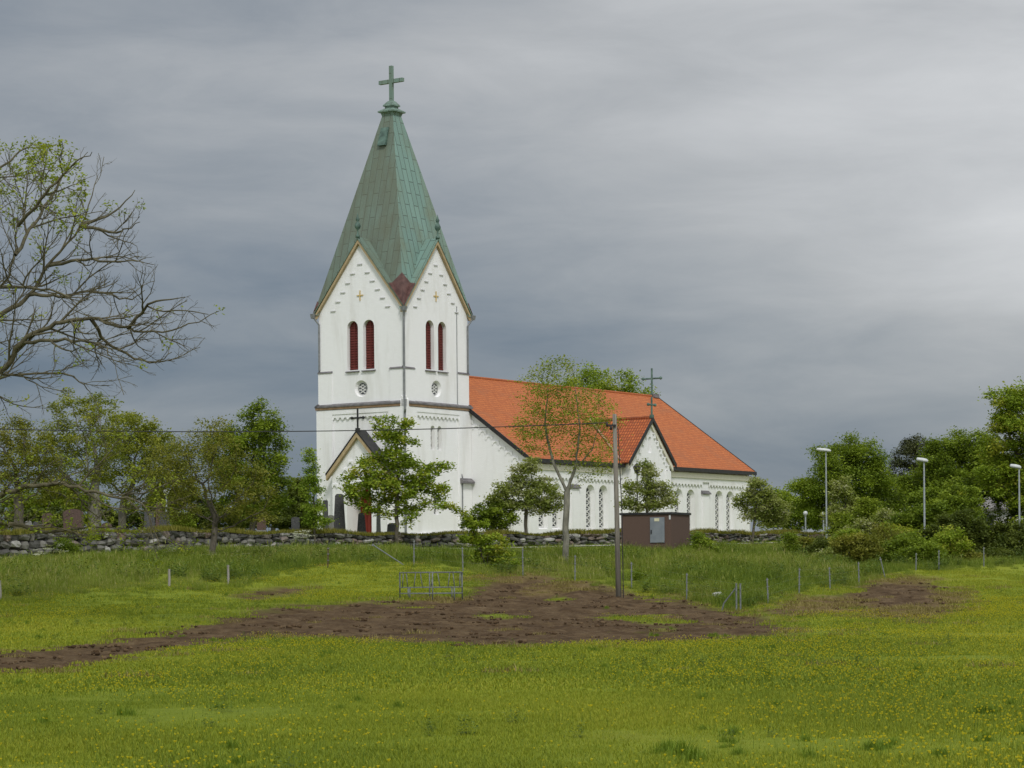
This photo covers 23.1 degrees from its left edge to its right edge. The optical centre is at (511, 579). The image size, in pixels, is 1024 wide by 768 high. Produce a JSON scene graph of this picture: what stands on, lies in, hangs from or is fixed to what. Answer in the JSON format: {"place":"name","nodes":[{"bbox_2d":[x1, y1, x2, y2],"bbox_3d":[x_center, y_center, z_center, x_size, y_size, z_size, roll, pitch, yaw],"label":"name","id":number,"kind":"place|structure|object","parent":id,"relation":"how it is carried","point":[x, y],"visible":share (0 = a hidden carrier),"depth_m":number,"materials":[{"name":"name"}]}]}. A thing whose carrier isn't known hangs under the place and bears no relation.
{"place":"outdoors","nodes":[
{"label":"outdoors","id":0,"kind":"place"},
{"bbox_2d":[0,540,1023,767],"bbox_3d":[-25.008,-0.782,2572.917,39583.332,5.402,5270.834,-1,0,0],"label":"ground","id":1,"kind":"structure","parent":0,"point":[517,605],"depth_m":78.02,"materials":[{"name":"green plant"}]},
{"bbox_2d":[0,409,68,528],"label":"old tree","id":2,"kind":"object","parent":1,"relation":"on","point":[23,448],"visible":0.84,"depth_m":151.83,"materials":[{"name":"green plant"}]},
{"bbox_2d":[0,504,88,529],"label":"hedge","id":3,"kind":"object","parent":1,"relation":"on","point":[55,510],"visible":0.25,"depth_m":188.80,"materials":[{"name":"green plant"}]},
{"bbox_2d":[42,513,52,528],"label":"gravestone","id":4,"kind":"object","parent":1,"relation":"on","point":[47,519],"visible":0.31,"depth_m":140.50,"materials":[{"name":"grey stone"}]},
{"bbox_2d":[0,479,106,511],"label":"distant tree","id":5,"kind":"object","parent":1,"relation":"on","point":[4,505],"visible":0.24,"depth_m":269.77,"materials":[{"name":"green plant"}]},
{"bbox_2d":[49,534,84,554],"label":"bush","id":6,"kind":"object","parent":1,"relation":"on","point":[71,548],"visible":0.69,"depth_m":135.24,"materials":[{"name":"green plant"}]},
{"bbox_2d":[11,387,133,529],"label":"lime tree","id":7,"kind":"object","parent":1,"relation":"on","point":[97,477],"visible":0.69,"depth_m":155.85,"materials":[{"name":"green plant"}]},
{"bbox_2d":[63,509,84,530],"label":"gravestone","id":8,"kind":"object","parent":1,"relation":"on","point":[76,516],"visible":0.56,"depth_m":142.09,"materials":[{"name":"red stone"}]},
{"bbox_2d":[0,135,224,583],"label":"bare tree","id":9,"kind":"object","parent":1,"relation":"on","point":[28,336],"visible":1,"depth_m":81.51,"materials":[{"name":"brown plant"}]},
{"bbox_2d":[85,498,175,529],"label":"hedge","id":10,"kind":"object","parent":1,"relation":"on","point":[134,519],"visible":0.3,"depth_m":193.34,"materials":[{"name":"green plant"}]},
{"bbox_2d":[87,409,201,529],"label":"old tree","id":11,"kind":"object","parent":1,"relation":"on","point":[147,438],"visible":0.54,"depth_m":161.97,"materials":[{"name":"green plant"}]},
{"bbox_2d":[144,511,154,528],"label":"gravestone","id":12,"kind":"object","parent":1,"relation":"on","point":[146,518],"visible":0.31,"depth_m":147.20,"materials":[{"name":"stone"}]},
{"bbox_2d":[156,502,162,525],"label":"gravestone","id":13,"kind":"object","parent":1,"relation":"on","point":[157,523],"visible":0.17,"depth_m":153.17,"materials":[{"name":"grey stone"}]},
{"bbox_2d":[159,512,169,525],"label":"gravestone","id":14,"kind":"object","parent":1,"relation":"on","point":[161,519],"visible":0.14,"depth_m":148.32,"materials":[{"name":"stone"}]},
{"bbox_2d":[168,569,170,585],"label":"fence post","id":15,"kind":"object","parent":1,"relation":"on","point":[169,579],"visible":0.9,"depth_m":98.93,"materials":[{"name":"grey wood"}]},
{"bbox_2d":[170,510,198,527],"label":"churchyard bush","id":16,"kind":"object","parent":1,"relation":"on","point":[190,523],"visible":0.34,"depth_m":153.90,"materials":[{"name":"green plant"}]},
{"bbox_2d":[140,487,231,513],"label":"distant tree","id":17,"kind":"object","parent":1,"relation":"on","point":[200,502],"visible":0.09,"depth_m":259.51,"materials":[{"name":"green plant"}]},
{"bbox_2d":[126,415,284,554],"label":"budding tree","id":18,"kind":"object","parent":1,"relation":"on","point":[182,471],"visible":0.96,"depth_m":123.65,"materials":[{"name":"green plant"}]},
{"bbox_2d":[199,512,248,529],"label":"churchyard bush","id":19,"kind":"object","parent":1,"relation":"on","point":[222,525],"visible":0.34,"depth_m":166.46,"materials":[{"name":"green plant"}]},
{"bbox_2d":[187,503,274,530],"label":"hedge","id":20,"kind":"object","parent":1,"relation":"on","point":[205,511],"visible":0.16,"depth_m":195.36,"materials":[{"name":"green plant"}]},
{"bbox_2d":[0,524,479,557],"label":"stone wall","id":21,"kind":"structure","parent":1,"relation":"on","point":[19,540],"depth_m":146.05,"materials":[{"name":"grey stone"}]},
{"bbox_2d":[197,395,298,530],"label":"leafy tree","id":22,"kind":"object","parent":1,"relation":"on","point":[275,459],"visible":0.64,"depth_m":161.97,"materials":[{"name":"green plant"}]},
{"bbox_2d":[33,530,468,567],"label":"cow parsley","id":23,"kind":"object","parent":1,"relation":"on","point":[44,548],"visible":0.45,"depth_m":123.47,"materials":[{"name":"plant"}]},
{"bbox_2d":[232,497,288,531],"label":"distant tree","id":24,"kind":"object","parent":1,"relation":"on","point":[275,513],"visible":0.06,"depth_m":259.50,"materials":[{"name":"green plant"}]},
{"bbox_2d":[256,518,266,531],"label":"gravestone","id":25,"kind":"object","parent":1,"relation":"on","point":[260,526],"visible":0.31,"depth_m":155.37,"materials":[{"name":"red stone"}]},
{"bbox_2d":[269,511,315,530],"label":"hedge","id":26,"kind":"object","parent":1,"relation":"on","point":[284,523],"visible":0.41,"depth_m":197.33,"materials":[{"name":"green plant"}]},
{"bbox_2d":[277,473,312,517],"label":"distant tree","id":27,"kind":"object","parent":1,"relation":"on","point":[292,511],"visible":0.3,"depth_m":244.04,"materials":[{"name":"green plant"}]},
{"bbox_2d":[291,517,299,529],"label":"gravestone","id":28,"kind":"object","parent":1,"relation":"on","point":[295,522],"visible":0.66,"depth_m":157.86,"materials":[{"name":"stone"}]},
{"bbox_2d":[294,445,339,544],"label":"slim birch","id":29,"kind":"object","parent":1,"relation":"on","point":[313,515],"visible":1,"depth_m":152.96,"materials":[{"name":"green plant"}]},
{"bbox_2d":[323,500,328,528],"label":"gravestone","id":30,"kind":"object","parent":1,"relation":"on","point":[325,515],"visible":0.48,"depth_m":160.06,"materials":[{"name":"stone"}]},
{"bbox_2d":[327,547,328,567],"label":"fence post","id":31,"kind":"object","parent":1,"relation":"on","point":[327,557],"visible":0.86,"depth_m":112.49,"materials":[{"name":"wood"}]},
{"bbox_2d":[328,515,333,528],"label":"gravestone","id":32,"kind":"object","parent":1,"relation":"on","point":[331,523],"visible":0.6,"depth_m":160.42,"materials":[{"name":"grey stone"}]},
{"bbox_2d":[334,494,345,530],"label":"gravestone","id":33,"kind":"object","parent":1,"relation":"on","point":[339,512],"visible":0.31,"depth_m":160.86,"materials":[{"name":"stone"}]},
{"bbox_2d":[357,513,366,532],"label":"gravestone","id":34,"kind":"object","parent":1,"relation":"on","point":[361,526],"visible":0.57,"depth_m":162.09,"materials":[{"name":"stone"}]},
{"bbox_2d":[376,513,380,531],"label":"gravestone","id":35,"kind":"object","parent":1,"relation":"on","point":[378,524],"visible":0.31,"depth_m":163.07,"materials":[{"name":"grey stone"}]},
{"bbox_2d":[372,544,403,564],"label":"slanted rail","id":36,"kind":"object","parent":1,"relation":"on","point":[387,554],"visible":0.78,"depth_m":119.24,"materials":[{"name":"metal"}]},
{"bbox_2d":[387,523,399,532],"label":"gravestone","id":37,"kind":"object","parent":1,"relation":"on","point":[390,527],"visible":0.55,"depth_m":163.82,"materials":[{"name":"stone"}]},
{"bbox_2d":[336,414,456,543],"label":"maple tree","id":38,"kind":"object","parent":1,"relation":"on","point":[373,477],"visible":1,"depth_m":158.53,"materials":[{"name":"green plant"}]},
{"bbox_2d":[413,540,414,562],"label":"fence post","id":39,"kind":"object","parent":1,"relation":"on","point":[413,551],"visible":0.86,"depth_m":116.68,"materials":[{"name":"metal"}]},
{"bbox_2d":[399,572,462,599],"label":"ring feeder","id":40,"kind":"object","parent":1,"relation":"on","point":[409,593],"visible":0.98,"depth_m":100.26,"materials":[{"name":"metal"}]},
{"bbox_2d":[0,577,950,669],"bbox_3d":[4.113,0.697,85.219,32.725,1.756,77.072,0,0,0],"label":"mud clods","id":41,"kind":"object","parent":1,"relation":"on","point":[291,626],"visible":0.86,"depth_m":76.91,"materials":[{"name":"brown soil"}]},
{"bbox_2d":[433,500,521,568],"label":"arching shrub","id":42,"kind":"object","parent":1,"relation":"on","point":[473,538],"visible":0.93,"depth_m":123.86,"materials":[{"name":"green plant"}]},
{"bbox_2d":[458,496,521,531],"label":"round bush","id":43,"kind":"object","parent":1,"relation":"on","point":[494,515],"visible":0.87,"depth_m":166.22,"materials":[{"name":"green plant"}]},
{"bbox_2d":[0,573,1021,767],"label":"pasture herbs","id":44,"kind":"object","parent":1,"relation":"on","point":[514,716],"visible":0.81,"depth_m":47.32,"materials":[{"name":"plant"}]},
{"bbox_2d":[0,684,1023,767],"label":"grass","id":45,"kind":"structure","parent":1,"relation":"on","point":[46,741],"depth_m":26.58,"materials":[{"name":"green plant"}]},
{"bbox_2d":[0,635,1023,696],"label":"grass","id":46,"kind":"structure","parent":1,"relation":"on","point":[561,677],"depth_m":44.35,"materials":[{"name":"green plant"}]},
{"bbox_2d":[0,533,1023,611],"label":"tall grass","id":47,"kind":"structure","parent":1,"relation":"on","point":[754,579],"depth_m":120.41,"materials":[{"name":"green plant"}]},
{"bbox_2d":[0,563,1023,645],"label":"grass","id":48,"kind":"structure","parent":1,"relation":"on","point":[79,640],"depth_m":88.16,"materials":[{"name":"green plant"}]},
{"bbox_2d":[0,560,1023,767],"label":"buttercups","id":49,"kind":"object","parent":1,"relation":"on","point":[827,674],"visible":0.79,"depth_m":40.01,"materials":[{"name":"yellow plant"}]},
{"bbox_2d":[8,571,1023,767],"bbox_3d":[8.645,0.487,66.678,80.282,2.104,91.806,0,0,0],"label":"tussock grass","id":50,"kind":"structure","parent":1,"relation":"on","point":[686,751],"depth_m":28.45,"materials":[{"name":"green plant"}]},
{"bbox_2d":[522,548,523,575],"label":"fence post","id":51,"kind":"object","parent":1,"relation":"on","point":[522,563],"visible":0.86,"depth_m":118.72,"materials":[{"name":"metal"}]},
{"bbox_2d":[479,456,571,533],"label":"whitebeam tree","id":52,"kind":"object","parent":1,"relation":"on","point":[534,492],"visible":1,"depth_m":166.43,"materials":[{"name":"green plant"}]},
{"bbox_2d":[310,65,756,533],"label":"church","id":53,"kind":"structure","parent":1,"relation":"on","point":[392,311],"depth_m":186.88,"materials":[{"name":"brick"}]},
{"bbox_2d":[505,354,628,561],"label":"sparse tree","id":54,"kind":"object","parent":1,"relation":"on","point":[565,524],"visible":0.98,"depth_m":129.04,"materials":[{"name":"green plant"}]},
{"bbox_2d":[574,555,575,579],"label":"fence post","id":55,"kind":"object","parent":1,"relation":"on","point":[574,567],"visible":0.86,"depth_m":117.71,"materials":[{"name":"metal"}]},
{"bbox_2d":[558,361,660,395],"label":"tree","id":56,"kind":"object","parent":1,"relation":"on","point":[596,377],"visible":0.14,"depth_m":271.86,"materials":[{"name":"green plant"}]},
{"bbox_2d":[606,414,623,597],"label":"utility pole","id":57,"kind":"object","parent":1,"relation":"on","point":[617,531],"visible":0.91,"depth_m":109.29,"materials":[{"name":"grey wood"}]},
{"bbox_2d":[2,422,606,431],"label":"overhead wire","id":58,"kind":"object","parent":57,"relation":"attached to","point":[308,431],"visible":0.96,"depth_m":111.01,"materials":[{"name":"black metal"}]},
{"bbox_2d":[633,463,640,500],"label":"lantern post","id":59,"kind":"object","parent":1,"relation":"on","point":[637,470],"visible":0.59,"depth_m":178.00,"materials":[{"name":"black metal"}]},
{"bbox_2d":[626,569,648,580],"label":"bank bush","id":60,"kind":"object","parent":1,"relation":"on","point":[639,576],"visible":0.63,"depth_m":122.78,"materials":[{"name":"green plant"}]},
{"bbox_2d":[613,458,680,512],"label":"tree","id":61,"kind":"object","parent":1,"relation":"on","point":[651,490],"visible":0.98,"depth_m":172.64,"materials":[{"name":"green plant"}]},
{"bbox_2d":[479,527,829,546],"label":"stone wall","id":62,"kind":"structure","parent":1,"relation":"on","point":[576,536],"depth_m":169.93,"materials":[{"name":"grey stone"}]},
{"bbox_2d":[619,512,690,549],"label":"electric kiosk","id":63,"kind":"object","parent":1,"relation":"on","point":[652,529],"visible":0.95,"depth_m":153.89,"materials":[{"name":"brown metal"}]},
{"bbox_2d":[650,517,664,542],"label":"door","id":64,"kind":"structure","parent":63,"relation":"in","point":[657,524],"depth_m":153.45,"materials":[{"name":"grey metal"}]},
{"bbox_2d":[685,531,723,554],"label":"bank bush","id":65,"kind":"object","parent":1,"relation":"on","point":[698,537],"visible":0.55,"depth_m":145.61,"materials":[{"name":"green plant"}]},
{"bbox_2d":[722,583,740,610],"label":"corner post","id":66,"kind":"object","parent":1,"relation":"on","point":[735,589],"visible":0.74,"depth_m":98.94,"materials":[{"name":"wood"}]},
{"bbox_2d":[728,476,795,543],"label":"tree","id":67,"kind":"object","parent":1,"relation":"on","point":[754,496],"visible":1,"depth_m":178.96,"materials":[{"name":"green plant"}]},
{"bbox_2d":[766,578,768,602],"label":"fence post","id":68,"kind":"object","parent":1,"relation":"on","point":[767,579],"visible":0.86,"depth_m":104.16,"materials":[{"name":"metal"}]},
{"bbox_2d":[751,487,828,531],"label":"distant tree","id":69,"kind":"object","parent":1,"relation":"on","point":[788,497],"visible":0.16,"depth_m":259.61,"materials":[{"name":"green plant"}]},
{"bbox_2d":[778,531,804,553],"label":"bank bush","id":70,"kind":"object","parent":1,"relation":"on","point":[789,537],"visible":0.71,"depth_m":147.70,"materials":[{"name":"green plant"}]},
{"bbox_2d":[782,535,813,548],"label":"scrub bush","id":71,"kind":"object","parent":1,"relation":"on","point":[804,540],"visible":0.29,"depth_m":151.82,"materials":[{"name":"green plant"}]},
{"bbox_2d":[798,568,800,592],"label":"fence post","id":72,"kind":"object","parent":1,"relation":"on","point":[799,576],"visible":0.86,"depth_m":110.39,"materials":[{"name":"metal"}]},
{"bbox_2d":[800,535,833,554],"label":"bank bush","id":73,"kind":"object","parent":1,"relation":"on","point":[820,543],"visible":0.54,"depth_m":147.61,"materials":[{"name":"green plant"}]},
{"bbox_2d":[816,448,830,537],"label":"street lamp","id":74,"kind":"object","parent":1,"relation":"on","point":[825,450],"visible":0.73,"depth_m":183.28,"materials":[{"name":"grey metal"}]},
{"bbox_2d":[813,546,848,558],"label":"scrub bush","id":75,"kind":"object","parent":1,"relation":"on","point":[823,551],"visible":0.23,"depth_m":142.51,"materials":[{"name":"green plant"}]},
{"bbox_2d":[821,510,852,535],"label":"yellow bush","id":76,"kind":"object","parent":1,"relation":"on","point":[840,523],"visible":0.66,"depth_m":178.98,"materials":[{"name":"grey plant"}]},
{"bbox_2d":[817,473,859,527],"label":"young poplar","id":77,"kind":"object","parent":1,"relation":"on","point":[840,488],"visible":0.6,"depth_m":190.32,"materials":[{"name":"green plant"}]},
{"bbox_2d":[777,430,909,529],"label":"round tree","id":78,"kind":"object","parent":1,"relation":"on","point":[869,472],"visible":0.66,"depth_m":234.12,"materials":[{"name":"green plant"}]},
{"bbox_2d":[824,526,868,543],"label":"scrub bush","id":79,"kind":"object","parent":1,"relation":"on","point":[848,530],"visible":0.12,"depth_m":151.85,"materials":[{"name":"green plant"}]},
{"bbox_2d":[827,530,889,565],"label":"scrub bush","id":80,"kind":"object","parent":1,"relation":"on","point":[851,547],"visible":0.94,"depth_m":136.18,"materials":[{"name":"green plant"}]},
{"bbox_2d":[826,505,900,537],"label":"hedge shrub","id":81,"kind":"object","parent":1,"relation":"on","point":[862,525],"visible":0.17,"depth_m":162.11,"materials":[{"name":"green plant"}]},
{"bbox_2d":[844,496,882,526],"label":"yellow bush","id":82,"kind":"object","parent":1,"relation":"on","point":[866,507],"visible":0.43,"depth_m":185.10,"materials":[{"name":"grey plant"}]},
{"bbox_2d":[856,519,908,554],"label":"hedge shrub","id":83,"kind":"object","parent":1,"relation":"on","point":[879,530],"visible":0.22,"depth_m":145.73,"materials":[{"name":"green plant"}]},
{"bbox_2d":[869,470,917,512],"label":"distant tree","id":84,"kind":"object","parent":1,"relation":"on","point":[886,499],"visible":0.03,"depth_m":264.05,"materials":[{"name":"green plant"}]},
{"bbox_2d":[879,521,921,552],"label":"scrub bush","id":85,"kind":"object","parent":1,"relation":"on","point":[907,531],"visible":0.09,"depth_m":148.73,"materials":[{"name":"green plant"}]},
{"bbox_2d":[871,528,930,562],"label":"scrub bush","id":86,"kind":"object","parent":1,"relation":"on","point":[894,545],"visible":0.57,"depth_m":138.12,"materials":[{"name":"green plant"}]},
{"bbox_2d":[874,498,952,539],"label":"hedge shrub","id":87,"kind":"object","parent":1,"relation":"on","point":[914,518],"visible":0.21,"depth_m":155.72,"materials":[{"name":"green plant"}]},
{"bbox_2d":[886,433,947,490],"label":"dark pine","id":88,"kind":"object","parent":1,"relation":"on","point":[909,447],"visible":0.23,"depth_m":272.42,"materials":[{"name":"plant"}]},
{"bbox_2d":[891,540,947,563],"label":"scrub bush","id":89,"kind":"object","parent":1,"relation":"on","point":[927,549],"visible":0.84,"depth_m":136.08,"materials":[{"name":"green plant"}]},
{"bbox_2d":[916,457,927,528],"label":"street lamp","id":90,"kind":"object","parent":1,"relation":"on","point":[924,460],"visible":0.78,"depth_m":150.99,"materials":[{"name":"grey metal"}]},
{"bbox_2d":[890,482,988,527],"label":"hedge shrub","id":91,"kind":"object","parent":1,"relation":"on","point":[970,501],"visible":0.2,"depth_m":157.78,"materials":[{"name":"green plant"}]},
{"bbox_2d":[918,524,975,559],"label":"scrub bush","id":92,"kind":"object","parent":1,"relation":"on","point":[946,538],"visible":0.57,"depth_m":142.34,"materials":[{"name":"green plant"}]},
{"bbox_2d":[890,425,1011,499],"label":"leafy tree","id":93,"kind":"object","parent":1,"relation":"on","point":[957,455],"visible":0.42,"depth_m":197.13,"materials":[{"name":"green plant"}]},
{"bbox_2d":[916,506,1014,551],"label":"dark shrub","id":94,"kind":"object","parent":1,"relation":"on","point":[979,533],"visible":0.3,"depth_m":149.55,"materials":[{"name":"green plant"}]},
{"bbox_2d":[945,546,985,560],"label":"scrub bush","id":95,"kind":"object","parent":1,"relation":"on","point":[977,555],"visible":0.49,"depth_m":142.13,"materials":[{"name":"green plant"}]},
{"bbox_2d":[937,473,1023,531],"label":"hedge shrub","id":96,"kind":"object","parent":1,"relation":"on","point":[967,479],"visible":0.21,"depth_m":169.57,"materials":[{"name":"green plant"}]},
{"bbox_2d":[943,485,1023,531],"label":"hedge shrub","id":97,"kind":"object","parent":1,"relation":"on","point":[1010,520],"visible":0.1,"depth_m":164.61,"materials":[{"name":"green plant"}]},
{"bbox_2d":[968,376,1023,513],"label":"tall tree","id":98,"kind":"object","parent":1,"relation":"on","point":[1009,420],"visible":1,"depth_m":166.01,"materials":[{"name":"green plant"}]},
{"bbox_2d":[973,545,1023,558],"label":"scrub bush","id":99,"kind":"object","parent":1,"relation":"on","point":[1004,551],"visible":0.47,"depth_m":144.34,"materials":[{"name":"green plant"}]},
{"bbox_2d":[988,515,1023,551],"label":"dark shrub","id":100,"kind":"object","parent":1,"relation":"on","point":[1011,539],"visible":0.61,"depth_m":147.51,"materials":[{"name":"green plant"}]},
{"bbox_2d":[1010,464,1020,525],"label":"street lamp","id":101,"kind":"object","parent":1,"relation":"on","point":[1016,466],"visible":0.77,"depth_m":154.12,"materials":[{"name":"grey metal"}]},
{"bbox_2d":[0,0,1023,532],"label":"sky","id":102,"kind":"structure","parent":0,"point":[805,218],"materials":[{"name":"grey"}]},
{"bbox_2d":[504,542,772,547],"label":"gravel path","id":103,"kind":"structure","parent":0,"point":[609,545],"depth_m":164.59,"materials":[{"name":"grey gravel"}]},
{"bbox_2d":[981,491,1022,529],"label":"white house","id":104,"kind":"structure","parent":0,"point":[991,506],"depth_m":179.32,"materials":[{"name":"clear wood"}]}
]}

